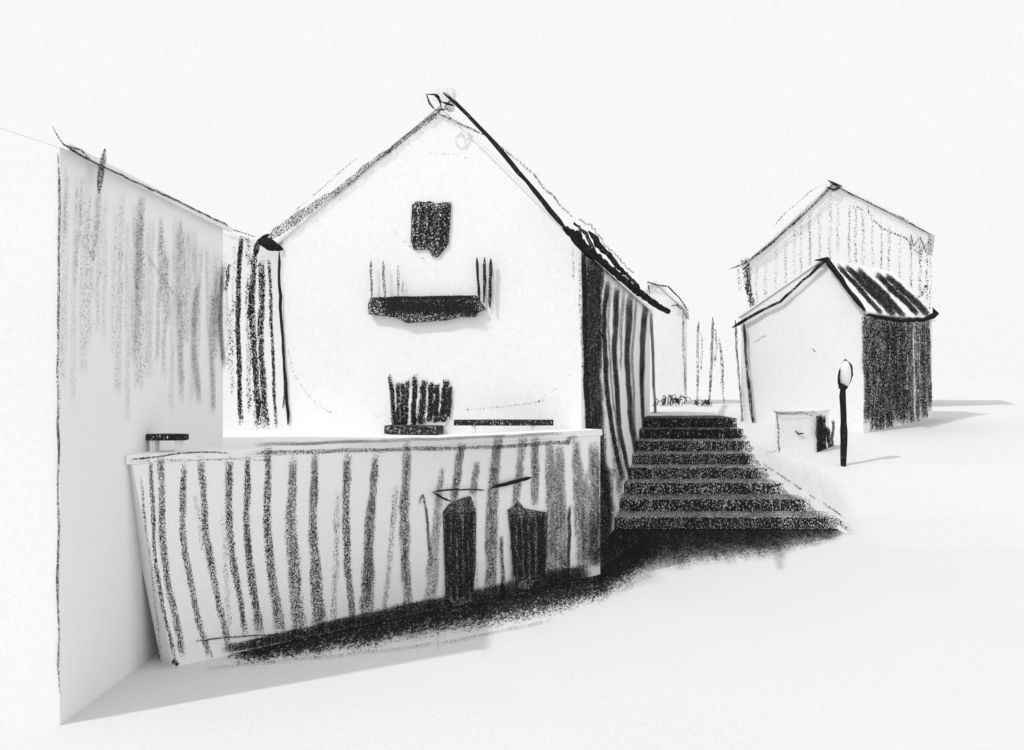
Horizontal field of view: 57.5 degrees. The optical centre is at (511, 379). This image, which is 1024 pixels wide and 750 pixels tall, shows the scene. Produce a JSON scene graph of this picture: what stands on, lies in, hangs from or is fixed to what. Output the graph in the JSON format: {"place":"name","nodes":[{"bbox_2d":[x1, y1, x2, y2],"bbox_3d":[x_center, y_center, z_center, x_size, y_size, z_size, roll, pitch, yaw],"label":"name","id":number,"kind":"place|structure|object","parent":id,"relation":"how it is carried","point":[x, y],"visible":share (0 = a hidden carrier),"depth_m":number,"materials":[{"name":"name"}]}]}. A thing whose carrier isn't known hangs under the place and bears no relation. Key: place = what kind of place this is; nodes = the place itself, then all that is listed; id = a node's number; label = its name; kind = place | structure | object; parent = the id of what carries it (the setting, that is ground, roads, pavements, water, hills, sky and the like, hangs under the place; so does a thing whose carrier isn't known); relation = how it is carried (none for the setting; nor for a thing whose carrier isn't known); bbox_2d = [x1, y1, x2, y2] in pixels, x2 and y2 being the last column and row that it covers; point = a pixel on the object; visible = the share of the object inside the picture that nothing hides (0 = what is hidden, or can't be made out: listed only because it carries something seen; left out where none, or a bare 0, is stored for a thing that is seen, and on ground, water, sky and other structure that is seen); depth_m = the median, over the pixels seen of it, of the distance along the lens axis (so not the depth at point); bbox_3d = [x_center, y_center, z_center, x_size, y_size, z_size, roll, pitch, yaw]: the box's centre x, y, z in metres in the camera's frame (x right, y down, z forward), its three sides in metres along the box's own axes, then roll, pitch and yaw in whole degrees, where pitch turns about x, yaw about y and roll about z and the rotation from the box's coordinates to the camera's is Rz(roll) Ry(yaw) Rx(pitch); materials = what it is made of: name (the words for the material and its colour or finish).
{"place":"outdoors","nodes":[
{"label":"outdoors","id":0,"kind":"place"},
{"bbox_2d":[210,430,467,447],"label":"terrace","id":1,"kind":"structure","parent":0,"point":[234,438],"depth_m":20.02,"materials":[{"name":"paint"}]},
{"bbox_2d":[223,230,282,429],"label":"link wall","id":2,"kind":"structure","parent":1,"relation":"on","point":[253,384],"depth_m":22.50,"materials":[{"name":"paint"}]},
{"bbox_2d":[454,419,553,433],"bbox_3d":[-0.179,1.031,20.000,2.129,0.359,0.360,0,0,0],"label":"bench","id":3,"kind":"object","parent":1,"relation":"on","point":[474,423],"visible":0.9,"depth_m":19.86,"materials":[{"name":"paint"}]},
{"bbox_2d":[0,380,1023,749],"bbox_3d":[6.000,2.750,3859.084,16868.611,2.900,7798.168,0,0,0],"label":"ground","id":4,"kind":"structure","parent":0,"point":[892,618],"depth_m":14.18,"materials":[{"name":"white"}]},
{"bbox_2d":[0,121,231,724],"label":"house","id":5,"kind":"structure","parent":4,"relation":"on","point":[111,318],"depth_m":11.99,"materials":[{"name":"paint"}]},
{"bbox_2d":[125,428,603,666],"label":"terrace wall","id":6,"kind":"structure","parent":4,"relation":"on","point":[243,548],"depth_m":15.73,"materials":[{"name":"paint"}]},
{"bbox_2d":[146,433,188,451],"bbox_3d":[-5.175,1.010,14.000,0.610,0.400,0.300,0,0,0],"label":"bench","id":7,"kind":"object","parent":6,"relation":"on","point":[178,439],"visible":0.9,"depth_m":13.91,"materials":[{"name":"paint"}]},
{"bbox_2d":[433,488,484,606],"bbox_3d":[-0.999,3.110,17.325,1.288,2.229,0.114,0,0,-43],"label":"door","id":8,"kind":"structure","parent":6,"relation":"in","point":[459,516],"depth_m":17.33,"materials":[{"name":"paint"}]},
{"bbox_2d":[492,477,547,589],"bbox_3d":[0.161,3.046,18.403,1.540,2.257,0.130,0,0,-43],"label":"door","id":9,"kind":"structure","parent":6,"relation":"in","point":[527,527],"depth_m":18.53,"materials":[{"name":"paint"}]},
{"bbox_2d":[253,88,670,546],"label":"house","id":10,"kind":"structure","parent":4,"relation":"on","point":[443,268],"depth_m":21.14,"materials":[{"name":"paint"}]},
{"bbox_2d":[388,374,451,425],"bbox_3d":[-2.067,0.516,21.112,1.573,1.344,0.066,0,0,13],"label":"door","id":11,"kind":"structure","parent":10,"relation":"in","point":[428,403],"depth_m":21.08,"materials":[{"name":"paint"}]},
{"bbox_2d":[411,201,450,256],"bbox_3d":[-1.822,-3.406,21.039,0.962,1.283,0.099,0,0,13],"label":"window","id":12,"kind":"structure","parent":10,"relation":"in","point":[430,221],"depth_m":21.02,"materials":[{"name":"paint"}]},
{"bbox_2d":[638,280,688,403],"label":"house","id":13,"kind":"structure","parent":4,"relation":"on","point":[670,344],"depth_m":52.00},
{"bbox_2d":[652,394,690,405],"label":"shrub","id":14,"kind":"object","parent":4,"relation":"on","point":[677,400],"visible":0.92,"depth_m":49.45,"materials":[{"name":"grey plant"}]},
{"bbox_2d":[696,322,702,402],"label":"pole","id":15,"kind":"object","parent":4,"relation":"on","point":[697,376],"visible":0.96,"depth_m":49.00,"materials":[{"name":"grey"}]},
{"bbox_2d":[694,399,711,406],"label":"shrub","id":16,"kind":"object","parent":4,"relation":"on","point":[704,402],"visible":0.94,"depth_m":48.51,"materials":[{"name":"grey plant"}]},
{"bbox_2d":[708,317,717,402],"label":"pole","id":17,"kind":"object","parent":4,"relation":"on","point":[711,356],"visible":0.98,"depth_m":48.97,"materials":[{"name":"grey"}]},
{"bbox_2d":[719,340,724,404],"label":"pole","id":18,"kind":"object","parent":4,"relation":"on","point":[722,369],"visible":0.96,"depth_m":48.98,"materials":[{"name":"grey"}]},
{"bbox_2d":[767,410,834,454],"bbox_3d":[9.717,1.851,30.814,2.874,1.712,1.100,0,0,-14],"label":"storage box","id":19,"kind":"object","parent":4,"relation":"on","point":[802,430],"visible":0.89,"depth_m":30.50,"materials":[{"name":"white"}]},
{"bbox_2d":[730,180,934,309],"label":"house","id":20,"kind":"structure","parent":4,"relation":"on","point":[833,220],"depth_m":48.00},
{"bbox_2d":[732,257,938,432],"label":"house","id":21,"kind":"structure","parent":4,"relation":"on","point":[806,333],"depth_m":35.81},
{"bbox_2d":[838,359,852,466],"bbox_3d":[10.168,1.030,28.477,0.372,3.357,0.377,0,0,-44],"label":"street lamp","id":22,"kind":"object","parent":4,"relation":"on","point":[845,373],"visible":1,"depth_m":28.41,"materials":[{"name":"black glass"}]},
{"bbox_2d":[0,0,1023,379],"label":"sky","id":23,"kind":"structure","parent":0,"point":[681,131],"materials":[{"name":"white"}]},
{"bbox_2d":[223,464,849,665],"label":"road","id":24,"kind":"structure","parent":0,"point":[641,547],"depth_m":19.46,"materials":[{"name":"black"}]},
{"bbox_2d":[615,415,839,529],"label":"staircase","id":25,"kind":"structure","parent":0,"point":[694,472],"depth_m":28.65,"materials":[{"name":"paint"}]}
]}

